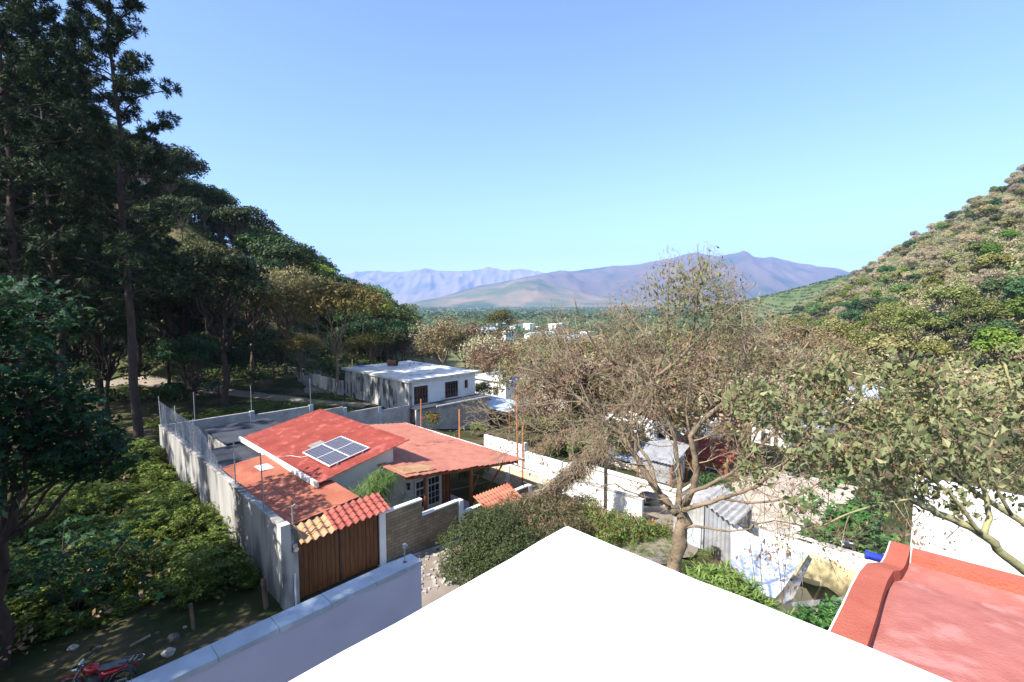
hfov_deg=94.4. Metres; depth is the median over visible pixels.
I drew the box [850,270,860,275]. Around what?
hillside tree
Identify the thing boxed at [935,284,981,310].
hillside tree
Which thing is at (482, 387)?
evergreen tree
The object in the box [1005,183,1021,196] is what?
hillside tree
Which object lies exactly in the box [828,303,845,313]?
hillside tree
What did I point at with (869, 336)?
hillside tree
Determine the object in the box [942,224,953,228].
hillside tree
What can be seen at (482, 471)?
shrub
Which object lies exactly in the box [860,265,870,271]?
hillside tree
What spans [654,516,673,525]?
stick fence
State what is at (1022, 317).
hillside scrub
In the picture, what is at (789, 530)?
leafy sapling
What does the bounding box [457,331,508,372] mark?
bare tree
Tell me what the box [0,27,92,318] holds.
pine tree
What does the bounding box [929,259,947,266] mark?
hillside tree
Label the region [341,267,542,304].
mountain
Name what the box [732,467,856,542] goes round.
yard
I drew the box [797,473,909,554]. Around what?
castor plants
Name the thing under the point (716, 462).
house
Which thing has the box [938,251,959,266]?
hillside tree
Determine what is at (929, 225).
hillside tree
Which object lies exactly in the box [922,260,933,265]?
hillside tree
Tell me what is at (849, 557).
yard wall
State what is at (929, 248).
hillside tree
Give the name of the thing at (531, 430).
shrub
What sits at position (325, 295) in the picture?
olive tree
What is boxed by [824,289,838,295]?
hillside tree
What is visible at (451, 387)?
window
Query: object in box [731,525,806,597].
canvas sheet
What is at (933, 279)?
hillside tree
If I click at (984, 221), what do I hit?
hillside tree
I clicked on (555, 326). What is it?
town house
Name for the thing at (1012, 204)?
hillside tree
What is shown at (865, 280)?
hillside tree
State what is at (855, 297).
hillside tree
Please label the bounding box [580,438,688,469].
tin roofed house
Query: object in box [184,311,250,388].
oak tree
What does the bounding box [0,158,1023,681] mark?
ground
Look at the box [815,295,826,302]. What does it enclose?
hillside tree
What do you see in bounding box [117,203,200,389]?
pine tree
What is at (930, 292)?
hillside tree
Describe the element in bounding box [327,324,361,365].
forest tree
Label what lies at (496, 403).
tin shelter
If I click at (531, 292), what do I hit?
foothill
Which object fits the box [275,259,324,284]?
forest tree
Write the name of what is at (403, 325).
forest tree
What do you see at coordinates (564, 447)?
flowering shrub
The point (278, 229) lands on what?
forest tree
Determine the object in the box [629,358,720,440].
bare tree
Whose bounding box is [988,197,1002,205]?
hillside tree
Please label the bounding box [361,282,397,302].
evergreen tree
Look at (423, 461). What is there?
red roofed house
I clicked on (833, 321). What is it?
hillside tree
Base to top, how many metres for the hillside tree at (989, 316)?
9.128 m
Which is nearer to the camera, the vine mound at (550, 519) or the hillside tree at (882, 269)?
the vine mound at (550, 519)
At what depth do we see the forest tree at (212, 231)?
162.51 m
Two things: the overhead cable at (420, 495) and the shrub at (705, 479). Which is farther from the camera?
the shrub at (705, 479)
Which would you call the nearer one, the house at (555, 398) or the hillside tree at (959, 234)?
the house at (555, 398)
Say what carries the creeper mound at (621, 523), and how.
on the ground at (216, 620)
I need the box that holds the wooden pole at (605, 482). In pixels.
[601,431,612,510]
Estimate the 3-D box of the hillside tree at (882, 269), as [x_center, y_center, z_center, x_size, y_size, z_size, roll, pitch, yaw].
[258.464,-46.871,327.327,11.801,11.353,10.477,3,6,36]
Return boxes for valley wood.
[393,298,804,356]
[404,306,713,318]
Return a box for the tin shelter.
[489,396,535,429]
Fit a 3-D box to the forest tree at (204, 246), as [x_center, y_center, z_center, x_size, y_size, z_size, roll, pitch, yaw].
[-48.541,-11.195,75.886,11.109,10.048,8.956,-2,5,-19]
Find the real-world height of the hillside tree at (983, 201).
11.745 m
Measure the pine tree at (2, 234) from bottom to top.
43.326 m
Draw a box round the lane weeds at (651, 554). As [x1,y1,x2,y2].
[619,516,721,573]
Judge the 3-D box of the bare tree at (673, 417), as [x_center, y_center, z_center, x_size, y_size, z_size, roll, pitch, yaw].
[9.808,5.792,38.681,10.657,10.590,7.646,0,5,0]
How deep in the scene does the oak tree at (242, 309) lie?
61.09 m
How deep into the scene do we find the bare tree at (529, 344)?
62.49 m
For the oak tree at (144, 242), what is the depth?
66.40 m
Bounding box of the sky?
[0,0,1023,274]
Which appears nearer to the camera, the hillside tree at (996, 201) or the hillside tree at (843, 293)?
the hillside tree at (996, 201)
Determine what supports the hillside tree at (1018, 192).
on the ground at (216, 620)
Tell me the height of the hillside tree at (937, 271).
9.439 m
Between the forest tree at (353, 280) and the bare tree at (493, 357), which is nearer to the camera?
the bare tree at (493, 357)
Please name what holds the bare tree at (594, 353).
on the ground at (216, 620)
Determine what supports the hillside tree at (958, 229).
on the ground at (216, 620)
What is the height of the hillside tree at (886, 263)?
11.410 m
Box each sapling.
[164,358,215,403]
[184,347,264,397]
[216,339,285,393]
[250,331,299,386]
[273,344,325,378]
[725,442,863,606]
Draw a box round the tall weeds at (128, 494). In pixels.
[70,442,188,515]
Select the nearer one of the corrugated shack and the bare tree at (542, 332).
the corrugated shack
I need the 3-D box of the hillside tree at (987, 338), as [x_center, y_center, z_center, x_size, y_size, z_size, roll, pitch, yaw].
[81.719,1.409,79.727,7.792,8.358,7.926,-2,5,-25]
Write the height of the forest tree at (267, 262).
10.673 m
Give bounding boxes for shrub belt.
[770,192,1023,419]
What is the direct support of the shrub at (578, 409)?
on the ground at (216, 620)
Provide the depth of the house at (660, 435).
50.69 m
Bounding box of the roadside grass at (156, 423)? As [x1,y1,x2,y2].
[143,391,382,441]
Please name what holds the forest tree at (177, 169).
on the ground at (216, 620)
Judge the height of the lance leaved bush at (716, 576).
6.118 m
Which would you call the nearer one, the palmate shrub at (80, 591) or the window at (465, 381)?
the palmate shrub at (80, 591)
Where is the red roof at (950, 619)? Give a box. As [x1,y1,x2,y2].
[828,541,1023,681]
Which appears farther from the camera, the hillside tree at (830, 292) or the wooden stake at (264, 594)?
the hillside tree at (830, 292)
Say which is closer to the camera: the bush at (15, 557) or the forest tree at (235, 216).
the bush at (15, 557)
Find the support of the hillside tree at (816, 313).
on the ground at (216, 620)
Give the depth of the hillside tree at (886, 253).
482.73 m
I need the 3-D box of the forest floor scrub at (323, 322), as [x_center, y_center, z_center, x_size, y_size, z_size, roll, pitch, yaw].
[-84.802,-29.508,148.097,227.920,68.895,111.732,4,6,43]
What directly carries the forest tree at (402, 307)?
on the ground at (216, 620)
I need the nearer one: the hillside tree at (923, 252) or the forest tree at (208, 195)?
the forest tree at (208, 195)
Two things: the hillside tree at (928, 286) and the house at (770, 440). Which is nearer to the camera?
the house at (770, 440)
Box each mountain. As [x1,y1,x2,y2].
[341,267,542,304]
[446,251,850,304]
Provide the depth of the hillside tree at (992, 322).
86.89 m
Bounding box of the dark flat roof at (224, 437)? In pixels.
[201,418,279,467]
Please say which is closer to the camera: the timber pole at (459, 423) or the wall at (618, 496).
the wall at (618, 496)
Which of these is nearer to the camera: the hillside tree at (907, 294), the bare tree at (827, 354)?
the bare tree at (827, 354)
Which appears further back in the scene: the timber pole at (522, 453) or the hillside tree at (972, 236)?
the hillside tree at (972, 236)
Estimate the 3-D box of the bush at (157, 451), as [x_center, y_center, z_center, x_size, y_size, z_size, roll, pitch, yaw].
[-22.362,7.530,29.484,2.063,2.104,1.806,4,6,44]
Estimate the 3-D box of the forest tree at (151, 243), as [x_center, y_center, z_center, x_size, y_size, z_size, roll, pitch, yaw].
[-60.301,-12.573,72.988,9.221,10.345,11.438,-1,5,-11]
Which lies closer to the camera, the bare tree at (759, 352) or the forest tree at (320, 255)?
the bare tree at (759, 352)
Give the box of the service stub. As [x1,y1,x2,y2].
[402,543,407,562]
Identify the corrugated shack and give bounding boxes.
[665,485,752,569]
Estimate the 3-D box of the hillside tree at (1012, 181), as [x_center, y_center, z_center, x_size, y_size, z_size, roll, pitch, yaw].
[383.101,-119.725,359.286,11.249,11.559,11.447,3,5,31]
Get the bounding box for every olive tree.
[251,272,391,395]
[274,331,326,383]
[344,330,394,363]
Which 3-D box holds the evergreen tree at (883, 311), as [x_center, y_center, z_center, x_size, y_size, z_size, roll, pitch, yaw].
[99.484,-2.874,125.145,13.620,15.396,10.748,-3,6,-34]
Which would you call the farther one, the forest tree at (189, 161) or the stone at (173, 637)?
the forest tree at (189, 161)
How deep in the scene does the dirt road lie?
52.90 m
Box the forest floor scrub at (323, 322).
[0,124,398,403]
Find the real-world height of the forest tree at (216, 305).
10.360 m
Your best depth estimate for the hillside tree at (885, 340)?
99.53 m
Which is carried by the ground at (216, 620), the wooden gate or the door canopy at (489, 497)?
the wooden gate
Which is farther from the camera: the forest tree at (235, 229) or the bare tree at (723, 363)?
the forest tree at (235, 229)
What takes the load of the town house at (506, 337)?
on the ground at (216, 620)
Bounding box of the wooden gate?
[291,504,386,604]
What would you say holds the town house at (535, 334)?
on the ground at (216, 620)
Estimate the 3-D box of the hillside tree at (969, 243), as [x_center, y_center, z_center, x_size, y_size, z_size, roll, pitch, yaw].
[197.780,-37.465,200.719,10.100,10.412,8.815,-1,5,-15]
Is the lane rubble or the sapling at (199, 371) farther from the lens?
the sapling at (199, 371)
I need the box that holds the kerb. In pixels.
[387,526,499,563]
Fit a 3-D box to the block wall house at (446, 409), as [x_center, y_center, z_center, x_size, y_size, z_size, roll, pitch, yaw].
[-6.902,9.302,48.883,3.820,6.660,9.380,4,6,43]
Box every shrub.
[0,498,173,650]
[424,412,441,423]
[457,466,489,479]
[470,421,487,435]
[509,413,551,445]
[536,409,582,447]
[539,439,568,452]
[543,423,584,454]
[563,404,609,417]
[566,431,609,454]
[575,410,608,431]
[597,418,647,461]
[689,472,735,491]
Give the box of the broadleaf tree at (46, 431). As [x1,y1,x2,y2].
[0,274,151,670]
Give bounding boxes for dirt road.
[15,374,369,407]
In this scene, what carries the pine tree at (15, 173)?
on the ground at (216, 620)
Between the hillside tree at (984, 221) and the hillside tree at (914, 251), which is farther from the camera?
the hillside tree at (914, 251)
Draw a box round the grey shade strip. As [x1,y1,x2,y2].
[791,596,844,607]
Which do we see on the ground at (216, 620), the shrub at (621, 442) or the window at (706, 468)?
the shrub at (621, 442)
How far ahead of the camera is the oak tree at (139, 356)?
57.87 m
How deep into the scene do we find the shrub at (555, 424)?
44.19 m
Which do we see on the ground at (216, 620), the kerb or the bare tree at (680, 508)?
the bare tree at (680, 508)
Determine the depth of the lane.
22.24 m
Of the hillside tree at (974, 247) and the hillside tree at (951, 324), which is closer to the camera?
the hillside tree at (951, 324)
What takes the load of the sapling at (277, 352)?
on the ground at (216, 620)
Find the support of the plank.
on the ground at (216, 620)
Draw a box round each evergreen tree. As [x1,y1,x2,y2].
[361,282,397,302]
[375,304,411,360]
[402,302,424,360]
[475,381,493,399]
[483,309,519,340]
[766,316,819,357]
[815,321,868,364]
[861,302,909,350]
[876,304,947,360]
[945,294,1014,338]
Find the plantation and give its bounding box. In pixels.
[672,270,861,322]
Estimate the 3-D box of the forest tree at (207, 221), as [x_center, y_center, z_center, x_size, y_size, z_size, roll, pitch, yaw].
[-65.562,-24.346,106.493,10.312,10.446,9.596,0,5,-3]
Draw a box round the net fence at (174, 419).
[158,396,264,506]
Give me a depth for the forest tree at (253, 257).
80.81 m
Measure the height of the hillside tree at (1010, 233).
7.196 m
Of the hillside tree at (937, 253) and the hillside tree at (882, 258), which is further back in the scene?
the hillside tree at (882, 258)
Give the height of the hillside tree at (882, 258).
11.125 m
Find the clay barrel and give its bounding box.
[387,359,397,365]
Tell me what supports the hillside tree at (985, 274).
on the ground at (216, 620)
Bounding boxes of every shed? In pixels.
[220,454,358,528]
[637,437,688,485]
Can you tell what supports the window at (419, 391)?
in the white house at (385, 385)
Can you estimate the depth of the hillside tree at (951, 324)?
101.64 m
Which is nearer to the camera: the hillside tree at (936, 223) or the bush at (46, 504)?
the bush at (46, 504)
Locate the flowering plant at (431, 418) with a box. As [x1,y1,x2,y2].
[418,411,442,427]
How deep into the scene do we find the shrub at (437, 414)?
45.25 m
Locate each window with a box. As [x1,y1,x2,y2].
[412,384,428,405]
[414,475,440,508]
[444,379,458,399]
[464,379,467,387]
[658,432,665,438]
[705,466,717,472]
[761,432,770,444]
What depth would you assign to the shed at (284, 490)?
20.68 m
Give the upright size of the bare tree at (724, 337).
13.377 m
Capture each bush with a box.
[7,546,33,586]
[8,495,80,545]
[102,544,164,580]
[136,445,167,465]
[168,504,218,537]
[218,556,244,578]
[435,499,544,585]
[681,558,794,615]
[788,593,842,630]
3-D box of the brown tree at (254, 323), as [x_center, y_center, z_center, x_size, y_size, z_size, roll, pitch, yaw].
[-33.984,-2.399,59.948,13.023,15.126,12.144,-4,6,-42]
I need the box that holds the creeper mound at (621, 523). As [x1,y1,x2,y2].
[565,491,671,546]
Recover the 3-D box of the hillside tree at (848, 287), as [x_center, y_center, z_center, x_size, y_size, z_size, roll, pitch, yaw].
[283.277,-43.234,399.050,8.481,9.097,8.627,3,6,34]
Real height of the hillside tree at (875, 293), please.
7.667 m
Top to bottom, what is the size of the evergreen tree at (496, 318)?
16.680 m
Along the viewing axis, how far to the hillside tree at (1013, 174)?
459.33 m
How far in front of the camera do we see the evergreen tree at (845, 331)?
92.81 m
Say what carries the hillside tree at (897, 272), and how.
on the ground at (216, 620)
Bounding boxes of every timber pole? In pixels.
[420,399,421,426]
[459,409,460,438]
[516,396,518,466]
[522,426,523,484]
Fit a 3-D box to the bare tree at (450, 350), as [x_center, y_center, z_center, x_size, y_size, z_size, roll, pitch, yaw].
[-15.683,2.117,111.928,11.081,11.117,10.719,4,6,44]
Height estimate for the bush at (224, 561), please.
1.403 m
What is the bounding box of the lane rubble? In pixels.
[416,548,466,593]
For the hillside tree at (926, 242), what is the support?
on the ground at (216, 620)
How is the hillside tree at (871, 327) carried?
on the ground at (216, 620)
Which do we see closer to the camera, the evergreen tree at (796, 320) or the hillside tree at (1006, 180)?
the evergreen tree at (796, 320)
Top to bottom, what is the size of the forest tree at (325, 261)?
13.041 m
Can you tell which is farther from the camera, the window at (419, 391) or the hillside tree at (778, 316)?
the hillside tree at (778, 316)
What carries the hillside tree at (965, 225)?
on the ground at (216, 620)
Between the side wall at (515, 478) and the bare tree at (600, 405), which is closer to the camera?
the side wall at (515, 478)
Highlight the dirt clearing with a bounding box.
[289,367,345,392]
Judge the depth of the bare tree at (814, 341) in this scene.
79.60 m
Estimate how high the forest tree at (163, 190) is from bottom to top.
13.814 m
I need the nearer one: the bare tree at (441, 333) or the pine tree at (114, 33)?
the pine tree at (114, 33)
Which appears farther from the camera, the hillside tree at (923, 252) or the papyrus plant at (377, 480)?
the hillside tree at (923, 252)
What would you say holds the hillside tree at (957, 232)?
on the ground at (216, 620)
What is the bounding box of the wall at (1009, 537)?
[910,454,1023,576]
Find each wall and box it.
[127,554,421,681]
[159,424,293,609]
[167,385,409,450]
[313,374,343,394]
[385,484,560,561]
[473,462,551,491]
[484,434,574,477]
[562,479,644,518]
[585,465,699,505]
[751,521,876,568]
[767,540,859,596]
[792,526,854,548]
[910,454,1023,576]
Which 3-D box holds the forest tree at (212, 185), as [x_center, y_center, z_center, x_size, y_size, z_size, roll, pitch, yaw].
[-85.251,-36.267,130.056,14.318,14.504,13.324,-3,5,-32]
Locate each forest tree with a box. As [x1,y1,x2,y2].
[99,149,183,217]
[108,121,133,135]
[131,235,158,247]
[135,165,207,194]
[142,142,210,195]
[143,194,208,243]
[162,178,206,197]
[168,187,240,238]
[172,185,237,235]
[173,240,244,258]
[188,285,239,352]
[194,211,239,244]
[197,182,229,228]
[202,203,277,254]
[208,227,224,240]
[211,222,251,250]
[225,239,250,255]
[229,226,286,249]
[231,229,296,252]
[231,257,290,277]
[232,223,282,232]
[239,255,267,261]
[246,238,321,308]
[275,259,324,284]
[278,254,332,284]
[279,262,337,321]
[295,279,338,329]
[301,247,326,260]
[306,263,340,276]
[324,309,374,353]
[325,277,376,325]
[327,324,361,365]
[339,317,408,363]
[350,310,389,348]
[355,300,393,349]
[373,306,408,351]
[377,325,404,360]
[384,301,414,357]
[386,319,418,359]
[387,318,415,359]
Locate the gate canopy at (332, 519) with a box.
[291,492,390,544]
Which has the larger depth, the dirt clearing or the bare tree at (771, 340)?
the bare tree at (771, 340)
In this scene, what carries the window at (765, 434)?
in the house at (770, 440)
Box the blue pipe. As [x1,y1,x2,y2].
[864,550,883,561]
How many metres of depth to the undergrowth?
19.38 m
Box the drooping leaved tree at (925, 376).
[715,338,1023,613]
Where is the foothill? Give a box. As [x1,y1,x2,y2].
[399,278,722,306]
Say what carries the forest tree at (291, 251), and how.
on the ground at (216, 620)
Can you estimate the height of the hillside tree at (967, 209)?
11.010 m
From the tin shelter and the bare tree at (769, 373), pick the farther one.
the tin shelter
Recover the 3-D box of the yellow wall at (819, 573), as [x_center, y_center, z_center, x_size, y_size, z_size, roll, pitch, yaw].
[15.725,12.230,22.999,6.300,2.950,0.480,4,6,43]
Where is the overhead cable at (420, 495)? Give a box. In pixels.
[296,446,583,506]
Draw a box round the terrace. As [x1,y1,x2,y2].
[760,581,818,617]
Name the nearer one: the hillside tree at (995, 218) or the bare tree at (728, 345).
the bare tree at (728, 345)
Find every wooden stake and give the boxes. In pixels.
[189,603,195,629]
[261,578,268,609]
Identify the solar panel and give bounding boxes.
[281,436,369,466]
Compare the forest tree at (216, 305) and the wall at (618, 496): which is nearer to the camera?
the wall at (618, 496)
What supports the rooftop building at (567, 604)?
on the ground at (216, 620)
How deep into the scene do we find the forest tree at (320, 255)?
111.44 m
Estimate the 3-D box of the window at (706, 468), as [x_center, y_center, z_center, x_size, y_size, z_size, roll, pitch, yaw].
[16.776,11.276,39.906,1.040,1.240,0.043,4,6,43]
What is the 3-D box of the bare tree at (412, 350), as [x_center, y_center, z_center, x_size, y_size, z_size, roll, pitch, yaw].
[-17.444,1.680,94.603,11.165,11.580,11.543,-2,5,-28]
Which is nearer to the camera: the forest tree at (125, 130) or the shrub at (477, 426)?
the shrub at (477, 426)
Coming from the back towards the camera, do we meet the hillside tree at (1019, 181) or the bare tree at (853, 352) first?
the hillside tree at (1019, 181)
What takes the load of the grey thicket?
on the ground at (216, 620)
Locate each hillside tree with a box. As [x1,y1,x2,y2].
[773,315,782,321]
[781,314,791,320]
[792,306,804,312]
[796,313,811,320]
[803,307,815,319]
[807,301,819,306]
[808,309,825,318]
[813,324,827,330]
[814,318,826,323]
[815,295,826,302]
[817,303,834,314]
[820,315,839,319]
[822,317,846,327]
[823,297,844,304]
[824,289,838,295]
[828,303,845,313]
[828,306,846,315]
[831,281,844,286]
[832,284,843,291]
[836,289,851,297]
[839,309,865,322]
[842,285,853,290]
[845,300,871,310]
[847,290,859,295]
[849,295,858,300]
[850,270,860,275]
[854,319,870,329]
[855,277,871,287]
[856,332,913,363]
[859,297,882,311]
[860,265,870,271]
[860,286,873,295]
[860,331,884,343]
[861,321,898,332]
[866,270,880,282]
[868,290,881,297]
[873,271,891,285]
[876,265,896,272]
[876,296,900,306]
[877,255,888,261]
[879,261,895,266]
[879,276,897,283]
[882,250,893,256]
[884,300,906,306]
[888,283,914,297]
[889,269,903,282]
[891,244,904,253]
[898,247,912,256]
[898,266,910,272]
[898,289,919,301]
[899,257,919,267]
[902,240,918,247]
[902,271,911,279]
[904,252,919,257]
[906,273,921,280]
[910,230,920,235]
[911,248,925,258]
[912,341,953,358]
[916,244,928,247]
[917,240,935,246]
[917,249,930,255]
[918,233,933,240]
[920,275,943,286]
[920,284,953,309]
[921,253,936,260]
[921,266,947,277]
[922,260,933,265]
[922,311,971,341]
[923,282,939,289]
[924,245,935,250]
[925,250,945,259]
[926,223,934,229]
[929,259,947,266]
[932,221,947,227]
[934,237,949,244]
[935,222,945,230]
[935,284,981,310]
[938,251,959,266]
[939,230,952,237]
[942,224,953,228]
[944,211,962,220]
[948,242,960,250]
[950,230,964,241]
[951,223,964,230]
[953,232,965,243]
[953,264,969,272]
[954,214,964,220]
[954,310,984,336]
[955,222,971,229]
[958,232,982,242]
[960,302,1017,323]
[963,207,976,213]
[964,210,982,221]
[964,240,987,257]
[965,267,1009,296]
[966,197,978,203]
[967,241,1002,252]
[969,201,988,208]
[969,264,992,280]
[969,318,1023,354]
[969,325,1023,364]
[974,204,998,216]
[974,252,1014,269]
[975,216,995,226]
[976,194,997,201]
[976,197,991,205]
[976,225,990,231]
[977,242,1004,255]
[977,276,1014,300]
[984,204,1002,213]
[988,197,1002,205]
[989,186,996,193]
[989,215,1003,221]
[991,221,1010,228]
[994,185,1009,194]
[998,228,1021,239]
[999,201,1022,211]
[999,216,1021,226]
[999,293,1023,318]
[1001,195,1018,208]
[1001,207,1023,218]
[1001,276,1023,298]
[1004,178,1012,183]
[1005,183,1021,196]
[1007,178,1023,187]
[1008,175,1023,184]
[1009,171,1020,177]
[1013,188,1023,197]
[1016,164,1023,171]
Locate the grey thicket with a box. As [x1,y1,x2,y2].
[773,182,1023,417]
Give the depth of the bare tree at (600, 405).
42.90 m
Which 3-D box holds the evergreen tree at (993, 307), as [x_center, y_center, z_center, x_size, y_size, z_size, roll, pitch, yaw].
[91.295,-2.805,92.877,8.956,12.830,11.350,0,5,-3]
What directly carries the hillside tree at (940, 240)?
on the ground at (216, 620)
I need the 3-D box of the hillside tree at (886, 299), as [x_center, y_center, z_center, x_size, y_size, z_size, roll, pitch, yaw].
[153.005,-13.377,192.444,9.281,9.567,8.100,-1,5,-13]
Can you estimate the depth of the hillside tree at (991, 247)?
170.72 m
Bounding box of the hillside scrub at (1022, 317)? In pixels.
[773,191,1023,418]
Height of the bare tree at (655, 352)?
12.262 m
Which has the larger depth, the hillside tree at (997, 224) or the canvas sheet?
the hillside tree at (997, 224)
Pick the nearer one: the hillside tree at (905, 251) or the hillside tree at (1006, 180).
the hillside tree at (905, 251)
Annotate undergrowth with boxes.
[0,437,262,651]
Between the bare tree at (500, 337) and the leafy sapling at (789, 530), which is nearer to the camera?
the leafy sapling at (789, 530)
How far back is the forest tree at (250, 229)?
104.59 m
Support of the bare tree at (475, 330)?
on the ground at (216, 620)
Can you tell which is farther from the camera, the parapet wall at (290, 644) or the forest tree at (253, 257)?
the forest tree at (253, 257)
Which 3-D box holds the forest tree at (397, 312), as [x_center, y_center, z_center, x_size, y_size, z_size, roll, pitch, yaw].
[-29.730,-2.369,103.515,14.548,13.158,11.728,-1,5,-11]
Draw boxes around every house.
[239,409,524,511]
[341,361,479,423]
[410,393,490,428]
[475,370,527,400]
[501,331,516,342]
[523,323,535,329]
[524,331,553,338]
[524,376,605,414]
[548,323,562,329]
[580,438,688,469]
[603,400,669,438]
[658,413,728,439]
[677,432,747,474]
[751,419,827,448]
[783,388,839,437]
[841,384,885,407]
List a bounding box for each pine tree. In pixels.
[0,0,138,459]
[0,0,168,430]
[0,0,226,438]
[0,11,87,375]
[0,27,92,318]
[0,252,40,352]
[2,8,186,406]
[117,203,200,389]
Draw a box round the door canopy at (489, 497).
[473,483,521,509]
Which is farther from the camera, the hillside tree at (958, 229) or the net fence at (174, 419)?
the hillside tree at (958, 229)
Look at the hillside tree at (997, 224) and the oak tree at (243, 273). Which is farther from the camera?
the hillside tree at (997, 224)
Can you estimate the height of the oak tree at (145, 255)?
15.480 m
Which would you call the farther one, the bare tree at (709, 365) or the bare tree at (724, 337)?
the bare tree at (724, 337)
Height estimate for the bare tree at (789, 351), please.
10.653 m
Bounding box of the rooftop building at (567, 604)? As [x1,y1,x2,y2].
[289,527,950,681]
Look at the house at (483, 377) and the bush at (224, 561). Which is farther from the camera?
the house at (483, 377)
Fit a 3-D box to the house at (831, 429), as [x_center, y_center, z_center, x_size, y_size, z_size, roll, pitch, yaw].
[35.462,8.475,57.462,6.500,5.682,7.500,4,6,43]
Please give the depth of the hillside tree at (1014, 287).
98.24 m
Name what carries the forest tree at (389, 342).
on the ground at (216, 620)
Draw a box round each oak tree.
[0,491,18,518]
[4,291,77,365]
[4,292,101,415]
[40,289,125,393]
[43,304,153,420]
[74,227,151,331]
[76,259,172,375]
[107,250,193,360]
[119,272,228,397]
[149,248,282,406]
[150,336,222,419]
[166,263,222,334]
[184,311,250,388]
[217,292,280,367]
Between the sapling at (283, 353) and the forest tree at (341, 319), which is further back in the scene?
the forest tree at (341, 319)
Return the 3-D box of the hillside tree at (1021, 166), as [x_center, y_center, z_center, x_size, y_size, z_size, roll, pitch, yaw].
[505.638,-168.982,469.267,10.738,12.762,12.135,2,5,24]
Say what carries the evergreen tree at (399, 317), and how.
on the ground at (216, 620)
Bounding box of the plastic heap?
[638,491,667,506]
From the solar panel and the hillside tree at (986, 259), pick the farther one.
the hillside tree at (986, 259)
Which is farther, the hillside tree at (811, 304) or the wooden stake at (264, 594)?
the hillside tree at (811, 304)
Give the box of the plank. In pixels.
[130,634,150,646]
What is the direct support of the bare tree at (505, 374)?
on the ground at (216, 620)
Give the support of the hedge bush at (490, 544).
on the lane
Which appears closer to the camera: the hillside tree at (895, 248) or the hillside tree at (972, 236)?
the hillside tree at (972, 236)
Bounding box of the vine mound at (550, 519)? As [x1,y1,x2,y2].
[492,490,589,549]
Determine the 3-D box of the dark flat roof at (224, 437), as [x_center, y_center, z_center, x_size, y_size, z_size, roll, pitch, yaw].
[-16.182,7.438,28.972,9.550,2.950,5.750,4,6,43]
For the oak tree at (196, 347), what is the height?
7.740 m
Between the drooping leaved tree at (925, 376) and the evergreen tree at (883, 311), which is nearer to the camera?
the drooping leaved tree at (925, 376)
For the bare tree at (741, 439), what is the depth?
37.94 m
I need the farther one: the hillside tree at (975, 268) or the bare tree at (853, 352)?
the hillside tree at (975, 268)
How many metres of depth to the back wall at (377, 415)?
37.32 m
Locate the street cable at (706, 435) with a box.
[608,395,876,437]
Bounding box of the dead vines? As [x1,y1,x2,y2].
[515,424,617,516]
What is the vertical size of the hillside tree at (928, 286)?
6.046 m
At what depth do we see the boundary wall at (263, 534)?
19.66 m
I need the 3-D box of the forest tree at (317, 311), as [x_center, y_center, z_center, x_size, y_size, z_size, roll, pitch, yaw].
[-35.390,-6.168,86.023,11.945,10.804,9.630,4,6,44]
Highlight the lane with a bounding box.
[226,505,703,636]
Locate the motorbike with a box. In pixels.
[60,647,144,681]
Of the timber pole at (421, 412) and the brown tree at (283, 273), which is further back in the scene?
the brown tree at (283, 273)
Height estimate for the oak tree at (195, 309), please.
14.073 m
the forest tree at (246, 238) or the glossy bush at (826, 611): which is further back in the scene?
the forest tree at (246, 238)
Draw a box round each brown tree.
[203,267,297,373]
[227,264,341,372]
[371,329,404,359]
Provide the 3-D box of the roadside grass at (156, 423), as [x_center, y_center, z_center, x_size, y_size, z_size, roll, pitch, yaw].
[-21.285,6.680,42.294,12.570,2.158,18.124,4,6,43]
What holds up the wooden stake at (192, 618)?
on the ground at (216, 620)
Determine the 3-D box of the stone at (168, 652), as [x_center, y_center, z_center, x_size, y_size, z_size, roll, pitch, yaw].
[-10.802,9.786,14.901,0.395,0.278,0.362,0,5,0]
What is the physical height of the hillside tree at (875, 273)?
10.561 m
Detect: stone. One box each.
[66,644,78,650]
[160,647,175,657]
[166,632,179,642]
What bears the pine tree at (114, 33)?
on the ground at (216, 620)
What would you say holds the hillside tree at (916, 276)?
on the ground at (216, 620)
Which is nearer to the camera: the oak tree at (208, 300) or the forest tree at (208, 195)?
the oak tree at (208, 300)
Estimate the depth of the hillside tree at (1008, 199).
290.06 m
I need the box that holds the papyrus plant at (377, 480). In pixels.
[347,465,412,505]
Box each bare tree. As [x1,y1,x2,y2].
[397,320,436,362]
[397,321,420,360]
[410,312,470,365]
[421,336,459,357]
[431,314,492,368]
[449,241,916,581]
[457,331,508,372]
[458,331,482,369]
[464,336,521,375]
[481,327,527,369]
[488,346,587,438]
[499,334,550,369]
[506,339,633,459]
[512,330,560,373]
[527,324,576,351]
[536,326,597,358]
[550,356,668,428]
[552,350,603,401]
[566,348,708,464]
[569,326,627,372]
[571,330,657,381]
[617,332,687,392]
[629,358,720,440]
[637,319,698,351]
[639,332,752,454]
[652,334,731,408]
[664,368,814,475]
[679,322,742,360]
[688,351,741,378]
[691,323,774,363]
[711,338,797,381]
[711,338,867,465]
[740,343,814,366]
[743,331,798,354]
[765,319,851,362]
[770,333,875,448]
[809,334,871,363]
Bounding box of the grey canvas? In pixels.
[778,555,811,603]

